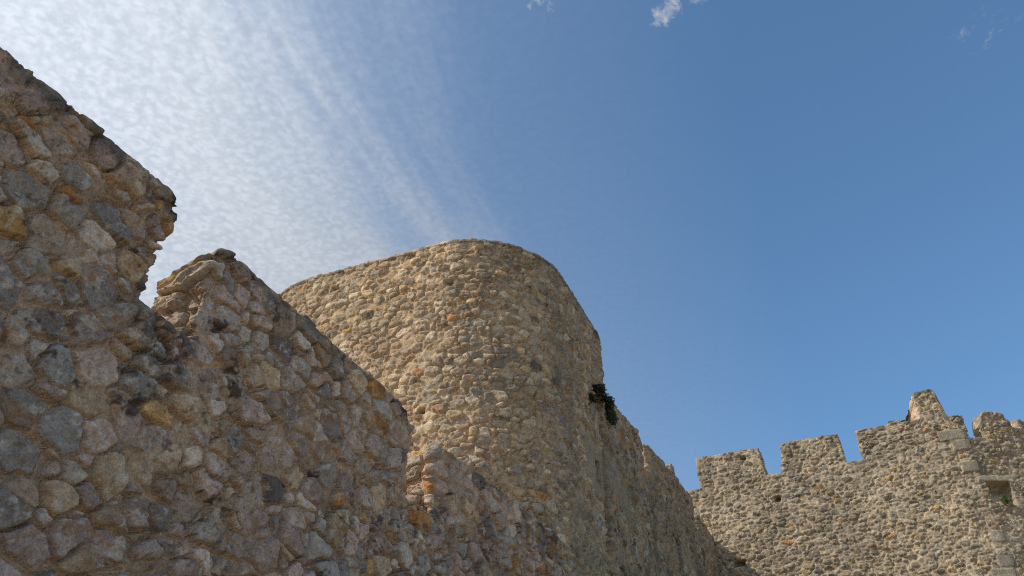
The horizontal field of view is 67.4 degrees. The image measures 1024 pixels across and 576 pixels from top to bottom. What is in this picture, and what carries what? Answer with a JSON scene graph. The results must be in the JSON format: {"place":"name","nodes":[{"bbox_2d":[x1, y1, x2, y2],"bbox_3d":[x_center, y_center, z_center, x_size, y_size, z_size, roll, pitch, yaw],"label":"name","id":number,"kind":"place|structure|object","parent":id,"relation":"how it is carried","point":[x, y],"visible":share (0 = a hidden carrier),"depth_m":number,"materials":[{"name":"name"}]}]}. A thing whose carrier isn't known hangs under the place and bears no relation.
{"place":"outdoors","nodes":[
{"label":"outdoors","id":0,"kind":"place"},
{"bbox_2d":[281,238,609,575],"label":"tower","id":1,"kind":"structure","parent":0,"point":[483,357],"depth_m":15.74,"materials":[{"name":"beige stone"}]},
{"bbox_2d":[588,392,599,404],"bbox_3d":[1.881,2.585,17.755,0.274,0.331,0.373,-14,-38,18],"label":"shrub","id":2,"kind":"object","parent":1,"relation":"on","point":[592,397],"visible":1,"depth_m":17.72,"materials":[{"name":"green plant"}]},
{"bbox_2d":[592,384,606,397],"bbox_3d":[2.115,2.426,18.341,0.357,0.382,0.535,-14,-38,18],"label":"shrub","id":3,"kind":"object","parent":1,"relation":"on","point":[599,389],"visible":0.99,"depth_m":18.25,"materials":[{"name":"green plant"}]},
{"bbox_2d":[0,0,1023,490],"label":"sky","id":4,"kind":"structure","parent":0,"point":[774,223],"materials":[{"name":"blue"}]},
{"label":"ground","id":5,"kind":"structure","parent":0,"visible":0},
{"bbox_2d":[0,47,563,575],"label":"curtain wall","id":6,"kind":"structure","parent":5,"relation":"on","point":[220,413],"depth_m":5.82,"materials":[{"name":"grey stone"}]},
{"bbox_2d":[597,396,719,575],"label":"curtain wall","id":7,"kind":"structure","parent":5,"relation":"on","point":[656,525],"depth_m":19.98,"materials":[{"name":"beige stone"}]},
{"bbox_2d":[597,393,615,408],"bbox_3d":[2.256,2.695,18.494,0.462,0.495,0.606,-14,-38,18],"label":"shrub","id":8,"kind":"object","parent":7,"relation":"attached to","point":[608,400],"visible":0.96,"depth_m":18.34,"materials":[{"name":"green plant"}]},
{"bbox_2d":[604,406,618,427],"bbox_3d":[2.369,3.061,18.351,0.323,0.607,0.424,-14,-38,18],"label":"shrub","id":9,"kind":"object","parent":7,"relation":"attached to","point":[611,415],"visible":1,"depth_m":18.26,"materials":[{"name":"green plant"}]},
{"bbox_2d":[666,389,1023,575],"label":"curtain wall","id":10,"kind":"structure","parent":5,"relation":"on","point":[923,486],"depth_m":28.54,"materials":[{"name":"beige stone"}]},
{"bbox_2d":[985,480,1016,504],"bbox_3d":[17.344,7.464,27.540,0.861,0.835,0.915,0,-35,0],"label":"window","id":11,"kind":"structure","parent":10,"relation":"in","point":[1006,487],"depth_m":27.50,"materials":[{"name":"brown stone"}]},
{"bbox_2d":[1001,494,1013,503],"bbox_3d":[17.335,7.399,26.937,0.376,0.392,0.436,-14,-38,18],"label":"moss tuft","id":12,"kind":"object","parent":10,"relation":"on","point":[1006,500],"visible":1,"depth_m":26.91,"materials":[{"name":"green plant"}]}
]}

